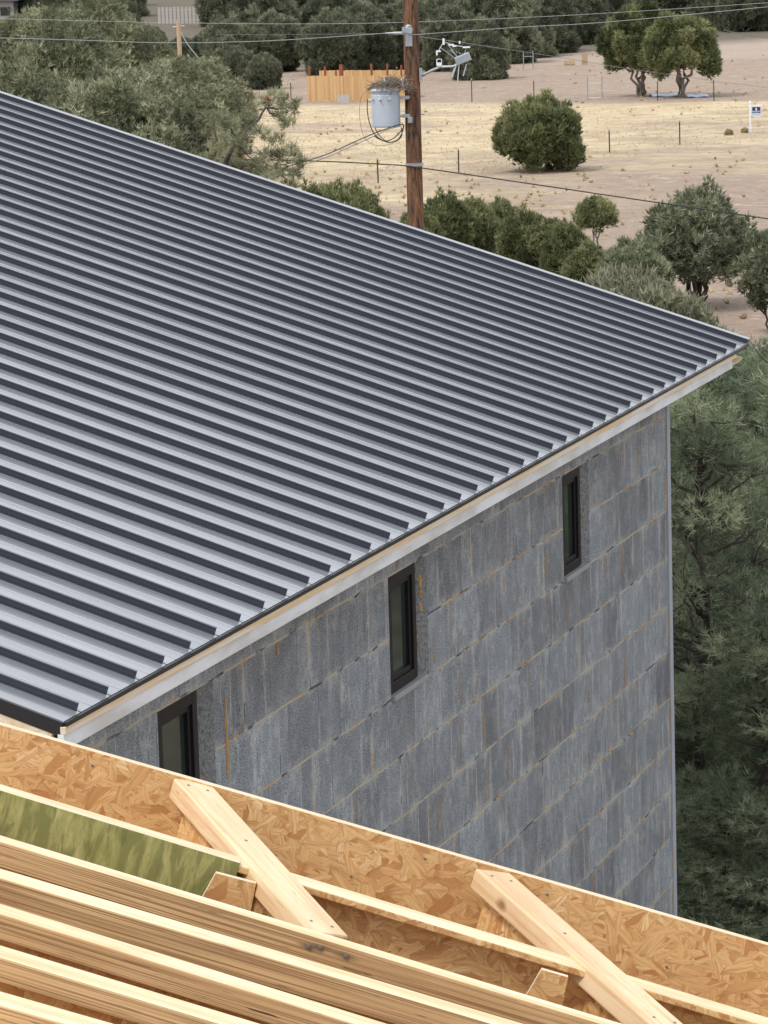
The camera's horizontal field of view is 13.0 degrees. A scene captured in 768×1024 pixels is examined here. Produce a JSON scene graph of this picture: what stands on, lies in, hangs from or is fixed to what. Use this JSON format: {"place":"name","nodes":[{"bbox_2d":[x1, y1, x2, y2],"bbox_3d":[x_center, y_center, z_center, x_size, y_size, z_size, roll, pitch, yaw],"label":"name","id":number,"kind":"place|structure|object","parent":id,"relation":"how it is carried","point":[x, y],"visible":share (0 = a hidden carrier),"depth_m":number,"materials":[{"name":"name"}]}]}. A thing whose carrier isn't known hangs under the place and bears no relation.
{"place":"outdoors","nodes":[
{"label":"outdoors","id":0,"kind":"place"},
{"bbox_2d":[140,0,767,360],"bbox_3d":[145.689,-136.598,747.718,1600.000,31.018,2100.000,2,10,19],"label":"ground","id":1,"kind":"structure","parent":0,"point":[748,175],"depth_m":188.04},
{"bbox_2d":[0,0,18,20],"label":"outbuilding","id":2,"kind":"structure","parent":1,"relation":"on","point":[5,5],"depth_m":405.88,"materials":[{"name":"paint"}]},
{"bbox_2d":[31,0,68,18],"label":"juniper","id":3,"kind":"object","parent":1,"relation":"on","point":[50,2],"visible":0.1,"depth_m":403.53,"materials":[{"name":"green plant"}]},
{"bbox_2d":[0,64,100,107],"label":"pinyon pine","id":4,"kind":"object","parent":1,"relation":"on","point":[26,85],"visible":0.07,"depth_m":96.59,"materials":[{"name":"green plant"}]},
{"bbox_2d":[0,2,108,79],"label":"pinyon pine","id":5,"kind":"object","parent":1,"relation":"on","point":[23,28],"visible":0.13,"depth_m":147.68,"materials":[{"name":"green plant"}]},
{"bbox_2d":[0,2,147,93],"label":"pinyon pine","id":6,"kind":"object","parent":1,"relation":"on","point":[79,57],"visible":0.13,"depth_m":110.14,"materials":[{"name":"green plant"}]},
{"bbox_2d":[64,0,145,24],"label":"juniper","id":7,"kind":"object","parent":1,"relation":"on","point":[132,8],"visible":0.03,"depth_m":314.34,"materials":[{"name":"green plant"}]},
{"bbox_2d":[55,0,162,73],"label":"pinyon pine","id":8,"kind":"object","parent":1,"relation":"on","point":[123,30],"visible":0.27,"depth_m":157.41,"materials":[{"name":"green plant"}]},
{"bbox_2d":[42,74,229,163],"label":"pinyon pine","id":9,"kind":"object","parent":1,"relation":"on","point":[113,109],"visible":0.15,"depth_m":90.80,"materials":[{"name":"green plant"}]},
{"bbox_2d":[130,0,151,16],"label":"juniper","id":10,"kind":"object","parent":1,"relation":"on","point":[143,10],"visible":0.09,"depth_m":414.39,"materials":[{"name":"green plant"}]},
{"bbox_2d":[109,16,176,58],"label":"pinyon pine","id":11,"kind":"object","parent":1,"relation":"on","point":[155,34],"visible":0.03,"depth_m":169.80,"materials":[{"name":"green plant"}]},
{"bbox_2d":[81,61,247,164],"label":"pinyon pine","id":12,"kind":"object","parent":1,"relation":"on","point":[173,88],"visible":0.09,"depth_m":106.93,"materials":[{"name":"green plant"}]},
{"bbox_2d":[147,34,181,60],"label":"pinyon pine","id":13,"kind":"object","parent":1,"relation":"on","point":[164,48],"visible":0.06,"depth_m":169.95,"materials":[{"name":"green plant"}]},
{"bbox_2d":[158,7,198,23],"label":"picket fence","id":14,"kind":"object","parent":1,"relation":"on","point":[178,9],"visible":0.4,"depth_m":390.92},
{"bbox_2d":[168,35,191,56],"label":"juniper","id":15,"kind":"object","parent":1,"relation":"on","point":[185,46],"visible":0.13,"depth_m":296.41,"materials":[{"name":"green plant"}]},
{"bbox_2d":[126,55,250,147],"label":"pinyon pine","id":16,"kind":"object","parent":1,"relation":"on","point":[189,69],"visible":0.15,"depth_m":138.12,"materials":[{"name":"green plant"}]},
{"bbox_2d":[121,92,269,179],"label":"pinyon pine","id":17,"kind":"object","parent":1,"relation":"on","point":[188,147],"visible":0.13,"depth_m":91.06,"materials":[{"name":"green plant"}]},
{"bbox_2d":[192,0,230,26],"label":"juniper","id":18,"kind":"object","parent":1,"relation":"on","point":[206,11],"visible":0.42,"depth_m":380.88,"materials":[{"name":"green plant"}]},
{"bbox_2d":[167,54,258,138],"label":"pinyon pine","id":19,"kind":"object","parent":1,"relation":"on","point":[203,60],"visible":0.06,"depth_m":148.54,"materials":[{"name":"green plant"}]},
{"bbox_2d":[207,34,245,65],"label":"juniper","id":20,"kind":"object","parent":1,"relation":"on","point":[218,49],"visible":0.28,"depth_m":274.73,"materials":[{"name":"green plant"}]},
{"bbox_2d":[196,15,259,58],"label":"juniper","id":21,"kind":"object","parent":1,"relation":"on","point":[210,32],"visible":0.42,"depth_m":286.30,"materials":[{"name":"green plant"}]},
{"bbox_2d":[219,44,254,85],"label":"juniper","id":22,"kind":"object","parent":1,"relation":"on","point":[237,59],"visible":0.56,"depth_m":264.71,"materials":[{"name":"green plant"}]},
{"bbox_2d":[219,69,258,118],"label":"pinyon pine","id":23,"kind":"object","parent":1,"relation":"on","point":[230,76],"visible":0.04,"depth_m":173.68,"materials":[{"name":"green plant"}]},
{"bbox_2d":[197,84,311,187],"bbox_3d":[-2.373,-3.324,62.456,2.217,9.218,2.563,-4,10,-15],"label":"pine","id":24,"kind":"object","parent":1,"relation":"on","point":[253,127],"visible":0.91,"depth_m":61.74,"materials":[{"name":"green plant"}]},
{"bbox_2d":[243,51,282,89],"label":"juniper","id":25,"kind":"object","parent":1,"relation":"on","point":[263,70],"visible":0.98,"depth_m":259.02,"materials":[{"name":"green plant"}]},
{"bbox_2d":[226,0,305,26],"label":"juniper","id":26,"kind":"object","parent":1,"relation":"on","point":[244,11],"visible":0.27,"depth_m":313.18,"materials":[{"name":"green plant"}]},
{"bbox_2d":[249,7,302,70],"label":"juniper","id":27,"kind":"object","parent":1,"relation":"on","point":[284,50],"visible":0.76,"depth_m":288.48,"materials":[{"name":"green plant"}]},
{"bbox_2d":[298,176,339,201],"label":"juniper","id":28,"kind":"object","parent":1,"relation":"on","point":[311,188],"visible":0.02,"depth_m":111.58,"materials":[{"name":"green plant"}]},
{"bbox_2d":[299,0,350,26],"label":"juniper","id":29,"kind":"object","parent":1,"relation":"on","point":[310,8],"visible":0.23,"depth_m":316.61,"materials":[{"name":"green plant"}]},
{"bbox_2d":[294,4,368,75],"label":"juniper","id":30,"kind":"object","parent":1,"relation":"on","point":[319,54],"visible":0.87,"depth_m":280.34,"materials":[{"name":"green plant"}]},
{"bbox_2d":[304,176,364,209],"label":"juniper","id":31,"kind":"object","parent":1,"relation":"on","point":[343,195],"visible":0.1,"depth_m":115.52,"materials":[{"name":"green plant"}]},
{"bbox_2d":[307,64,404,100],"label":"cedar fence","id":32,"kind":"object","parent":1,"relation":"on","point":[325,88],"visible":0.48,"depth_m":238.89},
{"bbox_2d":[319,70,403,75],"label":"cedar fence","id":33,"kind":"object","parent":1,"relation":"on","point":[359,72],"visible":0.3,"depth_m":253.83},
{"bbox_2d":[332,0,399,69],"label":"juniper","id":34,"kind":"object","parent":1,"relation":"on","point":[380,55],"visible":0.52,"depth_m":282.85,"materials":[{"name":"green plant"}]},
{"bbox_2d":[343,178,390,218],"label":"juniper","id":35,"kind":"object","parent":1,"relation":"on","point":[368,198],"visible":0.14,"depth_m":117.61,"materials":[{"name":"green plant"}]},
{"bbox_2d":[0,91,750,915],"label":"block building","id":36,"kind":"structure","parent":1,"relation":"on","point":[320,505],"depth_m":26.87,"materials":[{"name":"metal"}]},
{"bbox_2d":[157,681,216,783],"bbox_3d":[-1.265,1.581,20.869,0.180,0.918,0.890,2,10,19],"label":"window","id":37,"kind":"structure","parent":36,"relation":"in","point":[186,742],"depth_m":20.93,"materials":[{"name":"black glass"}]},
{"bbox_2d":[388,556,429,701],"bbox_3d":[0.125,0.850,24.877,0.180,0.918,0.880,2,10,19],"label":"window","id":38,"kind":"structure","parent":36,"relation":"in","point":[407,588],"depth_m":24.93,"materials":[{"name":"black glass"}]},
{"bbox_2d":[562,461,589,582],"bbox_3d":[1.594,0.079,29.114,0.180,0.918,0.820,2,10,19],"label":"window","id":39,"kind":"structure","parent":36,"relation":"in","point":[575,488],"depth_m":29.16,"materials":[{"name":"black glass"}]},
{"bbox_2d":[385,0,424,229],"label":"utility pole","id":40,"kind":"object","parent":1,"relation":"on","point":[414,176],"visible":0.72,"depth_m":64.87,"materials":[{"name":"brown wood"}]},
{"bbox_2d":[8,33,384,42],"bbox_3d":[-4.798,-9.094,64.733,9.689,0.324,0.042,-2,10,0],"label":"power line","id":41,"kind":"object","parent":40,"relation":"attached to","point":[192,42],"visible":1,"depth_m":64.73,"materials":[{"name":"metal"}]},
{"bbox_2d":[0,3,760,23],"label":"power line","id":42,"kind":"object","parent":40,"relation":"attached to","point":[393,22],"visible":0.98,"depth_m":80.00,"materials":[{"name":"metal"}]},
{"bbox_2d":[368,79,410,127],"bbox_3d":[0.073,-7.851,64.879,0.768,0.920,0.616,-9,12,-35],"label":"transformer","id":43,"kind":"object","parent":40,"relation":"attached to","point":[386,110],"visible":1,"depth_m":64.67,"materials":[{"name":"metal"}]},
{"bbox_2d":[365,73,420,94],"bbox_3d":[0.125,-8.192,64.798,1.060,0.432,1.091,2,10,19],"label":"bird nest","id":44,"kind":"object","parent":43,"relation":"on","point":[397,82],"visible":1,"depth_m":64.66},
{"bbox_2d":[419,38,471,81],"bbox_3d":[1.160,-8.634,64.620,1.116,0.821,0.349,2,10,19],"label":"fuse cutout bracket","id":45,"kind":"object","parent":40,"relation":"attached to","point":[463,58],"visible":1,"depth_m":64.49,"materials":[{"name":"metal"}]},
{"bbox_2d":[207,158,767,218],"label":"service cable","id":46,"kind":"object","parent":40,"relation":"attached to","point":[529,183],"visible":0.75,"depth_m":64.81,"materials":[{"name":"black rubber"}]},
{"bbox_2d":[413,7,763,34],"bbox_3d":[4.976,-9.506,64.734,9.053,0.502,0.026,-2,10,-1],"label":"power line","id":47,"kind":"object","parent":40,"relation":"attached to","point":[588,23],"visible":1,"depth_m":64.73,"materials":[{"name":"metal"}]},
{"bbox_2d":[379,0,430,69],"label":"juniper","id":48,"kind":"object","parent":1,"relation":"on","point":[393,11],"visible":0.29,"depth_m":285.79,"materials":[{"name":"green plant"}]},
{"bbox_2d":[398,211,446,236],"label":"juniper","id":49,"kind":"object","parent":1,"relation":"on","point":[431,225],"visible":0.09,"depth_m":111.79,"materials":[{"name":"green plant"}]},
{"bbox_2d":[418,0,473,20],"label":"juniper","id":50,"kind":"object","parent":1,"relation":"on","point":[428,6],"visible":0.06,"depth_m":303.56,"materials":[{"name":"green plant"}]},
{"bbox_2d":[419,3,474,71],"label":"juniper","id":51,"kind":"object","parent":1,"relation":"on","point":[444,14],"visible":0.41,"depth_m":280.97,"materials":[{"name":"green plant"}]},
{"bbox_2d":[423,186,476,245],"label":"juniper","id":52,"kind":"object","parent":1,"relation":"on","point":[449,211],"visible":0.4,"depth_m":113.53,"materials":[{"name":"green plant"}]},
{"bbox_2d":[464,0,488,17],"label":"juniper","id":53,"kind":"object","parent":1,"relation":"on","point":[475,5],"visible":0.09,"depth_m":316.15,"materials":[{"name":"green plant"}]},
{"bbox_2d":[444,15,513,80],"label":"juniper","id":54,"kind":"object","parent":1,"relation":"on","point":[489,63],"visible":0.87,"depth_m":264.57,"materials":[{"name":"green plant"}]},
{"bbox_2d":[459,194,500,254],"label":"juniper","id":55,"kind":"object","parent":1,"relation":"on","point":[487,225],"visible":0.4,"depth_m":114.51,"materials":[{"name":"green plant"}]},
{"bbox_2d":[488,195,514,251],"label":"juniper","id":56,"kind":"object","parent":1,"relation":"on","point":[499,207],"visible":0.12,"depth_m":116.64,"materials":[{"name":"green plant"}]},
{"bbox_2d":[251,76,767,222],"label":"dry grass","id":57,"kind":"structure","parent":1,"relation":"on","point":[494,161],"depth_m":186.99,"materials":[{"name":"plant"}]},
{"bbox_2d":[476,0,544,63],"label":"juniper","id":58,"kind":"object","parent":1,"relation":"on","point":[524,38],"visible":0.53,"depth_m":291.31,"materials":[{"name":"green plant"}]},
{"bbox_2d":[254,53,766,318],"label":"weeds","id":59,"kind":"object","parent":1,"relation":"on","point":[743,316],"visible":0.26,"depth_m":156.53,"materials":[{"name":"plant"}]},
{"bbox_2d":[493,201,542,261],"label":"juniper","id":60,"kind":"object","parent":1,"relation":"on","point":[516,222],"visible":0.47,"depth_m":111.67,"materials":[{"name":"green plant"}]},
{"bbox_2d":[489,87,587,171],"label":"juniper","id":61,"kind":"object","parent":1,"relation":"on","point":[536,132],"visible":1,"depth_m":161.71,"materials":[{"name":"green plant"}]},
{"bbox_2d":[515,212,562,267],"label":"juniper","id":62,"kind":"object","parent":1,"relation":"on","point":[530,242],"visible":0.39,"depth_m":109.79,"materials":[{"name":"green plant"}]},
{"bbox_2d":[523,0,559,57],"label":"juniper","id":63,"kind":"object","parent":1,"relation":"on","point":[548,33],"visible":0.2,"depth_m":301.16,"materials":[{"name":"green plant"}]},
{"bbox_2d":[539,0,582,52],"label":"juniper","id":64,"kind":"object","parent":1,"relation":"on","point":[567,40],"visible":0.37,"depth_m":306.81,"materials":[{"name":"green plant"}]},
{"bbox_2d":[537,215,598,275],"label":"juniper","id":65,"kind":"object","parent":1,"relation":"on","point":[561,239],"visible":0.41,"depth_m":105.69,"materials":[{"name":"green plant"}]},
{"bbox_2d":[560,237,607,282],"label":"juniper","id":66,"kind":"object","parent":1,"relation":"on","point":[578,261],"visible":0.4,"depth_m":102.88,"materials":[{"name":"green plant"}]},
{"bbox_2d":[572,0,608,44],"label":"juniper","id":67,"kind":"object","parent":1,"relation":"on","point":[587,35],"visible":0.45,"depth_m":319.65,"materials":[{"name":"green plant"}]},
{"bbox_2d":[570,193,619,248],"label":"pinyon pine","id":68,"kind":"object","parent":1,"relation":"on","point":[600,211],"visible":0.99,"depth_m":121.53,"materials":[{"name":"green plant"}]},
{"bbox_2d":[608,0,641,11],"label":"juniper","id":69,"kind":"object","parent":1,"relation":"on","point":[616,5],"visible":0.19,"depth_m":337.57,"materials":[{"name":"green plant"}]},
{"bbox_2d":[575,259,676,292],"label":"shrub","id":70,"kind":"object","parent":1,"relation":"on","point":[600,277],"visible":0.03,"depth_m":89.97,"materials":[{"name":"green plant"}]},
{"bbox_2d":[593,0,664,96],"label":"juniper","id":71,"kind":"object","parent":1,"relation":"on","point":[617,44],"visible":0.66,"depth_m":231.47,"materials":[{"name":"green plant"}]},
{"bbox_2d":[593,235,678,286],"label":"pinyon pine","id":72,"kind":"object","parent":1,"relation":"on","point":[633,252],"visible":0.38,"depth_m":100.78,"materials":[{"name":"green plant"}]},
{"bbox_2d":[602,262,708,309],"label":"shrub","id":73,"kind":"object","parent":1,"relation":"on","point":[631,286],"visible":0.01,"depth_m":88.20,"materials":[{"name":"green plant"}]},
{"bbox_2d":[661,0,689,14],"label":"juniper","id":74,"kind":"object","parent":1,"relation":"on","point":[674,5],"visible":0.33,"depth_m":351.70,"materials":[{"name":"green plant"}]},
{"bbox_2d":[625,281,727,328],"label":"shrub","id":75,"kind":"object","parent":1,"relation":"on","point":[683,304],"visible":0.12,"depth_m":85.90,"materials":[{"name":"green plant"}]},
{"bbox_2d":[637,10,723,96],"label":"juniper","id":76,"kind":"object","parent":1,"relation":"on","point":[668,45],"visible":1,"depth_m":228.20,"materials":[{"name":"green plant"}]},
{"bbox_2d":[635,172,759,305],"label":"pinyon pine","id":77,"kind":"object","parent":1,"relation":"on","point":[692,243],"visible":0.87,"depth_m":102.68,"materials":[{"name":"green plant"}]},
{"bbox_2d":[695,0,718,29],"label":"juniper","id":78,"kind":"object","parent":1,"relation":"on","point":[705,9],"visible":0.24,"depth_m":340.40,"materials":[{"name":"green plant"}]},
{"bbox_2d":[670,386,767,924],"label":"pine","id":79,"kind":"object","parent":1,"relation":"on","point":[698,438],"visible":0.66,"depth_m":36.35,"materials":[{"name":"green plant"}]},
{"bbox_2d":[670,359,767,744],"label":"pine","id":80,"kind":"object","parent":1,"relation":"on","point":[716,388],"visible":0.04,"depth_m":40.76,"materials":[{"name":"green plant"}]},
{"bbox_2d":[675,715,763,913],"bbox_3d":[3.570,3.684,38.812,3.301,2.910,2.952,7,13,41],"label":"pine","id":81,"kind":"object","parent":1,"relation":"on","point":[681,760],"visible":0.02,"depth_m":38.22,"materials":[{"name":"green plant"}]},
{"bbox_2d":[672,496,767,780],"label":"pine","id":82,"kind":"object","parent":1,"relation":"on","point":[721,543],"visible":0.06,"depth_m":38.99,"materials":[{"name":"green plant"}]},
{"bbox_2d":[676,808,763,940],"bbox_3d":[3.282,4.278,36.891,3.301,2.385,2.952,5,12,32],"label":"pine","id":83,"kind":"object","parent":1,"relation":"on","point":[680,851],"visible":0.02,"depth_m":36.27,"materials":[{"name":"green plant"}]},
{"bbox_2d":[674,599,767,941],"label":"pine","id":84,"kind":"object","parent":1,"relation":"on","point":[756,685],"visible":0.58,"depth_m":35.18,"materials":[{"name":"green plant"}]},
{"bbox_2d":[674,659,767,931],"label":"pine","id":85,"kind":"object","parent":1,"relation":"on","point":[685,708],"visible":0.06,"depth_m":37.77,"materials":[{"name":"green plant"}]},
{"bbox_2d":[674,545,767,694],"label":"pine","id":86,"kind":"object","parent":1,"relation":"on","point":[730,596],"visible":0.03,"depth_m":39.51,"materials":[{"name":"green plant"}]},
{"bbox_2d":[675,341,767,742],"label":"pine","id":87,"kind":"object","parent":1,"relation":"on","point":[761,375],"visible":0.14,"depth_m":38.52,"materials":[{"name":"green plant"}]},
{"bbox_2d":[675,345,767,592],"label":"pine","id":88,"kind":"object","parent":1,"relation":"on","point":[751,423],"visible":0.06,"depth_m":41.30,"materials":[{"name":"green plant"}]},
{"bbox_2d":[675,690,767,939],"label":"pine","id":89,"kind":"object","parent":1,"relation":"on","point":[752,781],"visible":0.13,"depth_m":36.74,"materials":[{"name":"green plant"}]},
{"bbox_2d":[676,778,767,940],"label":"pine","id":90,"kind":"object","parent":1,"relation":"on","point":[722,841],"visible":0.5,"depth_m":34.83,"materials":[{"name":"green plant"}]},
{"bbox_2d":[676,333,767,554],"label":"pine","id":91,"kind":"object","parent":1,"relation":"on","point":[740,353],"visible":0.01,"depth_m":45.19,"materials":[{"name":"green plant"}]},
{"bbox_2d":[715,0,767,31],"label":"juniper","id":92,"kind":"object","parent":1,"relation":"on","point":[747,19],"visible":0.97,"depth_m":334.37,"materials":[{"name":"green plant"}]},
{"bbox_2d":[718,335,767,426],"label":"pine","id":93,"kind":"object","parent":1,"relation":"on","point":[764,348],"visible":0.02,"depth_m":55.40,"materials":[{"name":"green plant"}]},
{"bbox_2d":[731,228,767,328],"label":"pinyon pine","id":94,"kind":"object","parent":1,"relation":"on","point":[755,265],"visible":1,"depth_m":96.35,"materials":[{"name":"green plant"}]},
{"label":"subfloor","id":95,"kind":"structure","parent":0,"visible":0},
{"bbox_2d":[0,992,111,1023],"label":"joist","id":96,"kind":"object","parent":95,"relation":"on","point":[16,1009],"depth_m":5.18,"materials":[{"name":"wood"}]},
{"bbox_2d":[0,946,258,1023],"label":"joist","id":97,"kind":"object","parent":95,"relation":"on","point":[55,984],"depth_m":5.37,"materials":[{"name":"wood"}]},
{"bbox_2d":[0,904,385,1023],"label":"joist","id":98,"kind":"object","parent":95,"relation":"on","point":[80,949],"depth_m":5.56,"materials":[{"name":"wood"}]},
{"bbox_2d":[0,869,521,1023],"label":"joist","id":99,"kind":"object","parent":95,"relation":"on","point":[376,1000],"visible":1,"depth_m":5.74,"materials":[{"name":"wood"}]},
{"bbox_2d":[0,835,620,1023],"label":"joist","id":100,"kind":"object","parent":95,"relation":"on","point":[76,874],"visible":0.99,"depth_m":5.92,"materials":[{"name":"wood"}]},
{"bbox_2d":[0,722,767,1017],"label":"rim board","id":101,"kind":"object","parent":95,"relation":"on","point":[715,964],"visible":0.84,"depth_m":6.65,"materials":[{"name":"wood"}]},
{"bbox_2d":[0,784,767,1023],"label":"joist","id":102,"kind":"object","parent":95,"relation":"on","point":[433,941],"visible":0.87,"depth_m":6.25,"materials":[{"name":"wood"}]},
{"bbox_2d":[0,787,240,895],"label":"green board","id":103,"kind":"object","parent":102,"relation":"on","point":[108,844],"visible":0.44,"depth_m":6.24,"materials":[{"name":"wood"}]},
{"bbox_2d":[169,779,347,939],"bbox_3d":[-0.278,0.775,6.329,0.079,0.302,0.763,11,12,-25],"label":"diagonal board","id":104,"kind":"object","parent":102,"relation":"attached to","point":[211,818],"visible":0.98,"depth_m":6.30,"materials":[{"name":"brown wood"}]},
{"bbox_2d":[202,871,255,910],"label":"stiffener block","id":105,"kind":"structure","parent":104,"relation":"attached to","point":[232,890],"depth_m":6.17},
{"bbox_2d":[526,968,567,1004],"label":"stiffener block","id":106,"kind":"structure","parent":102,"relation":"attached to","point":[548,985],"depth_m":6.16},
{"bbox_2d":[471,869,681,1023],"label":"diagonal board","id":107,"kind":"object","parent":102,"relation":"attached to","point":[514,908],"visible":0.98,"depth_m":6.33,"materials":[{"name":"brown wood"}]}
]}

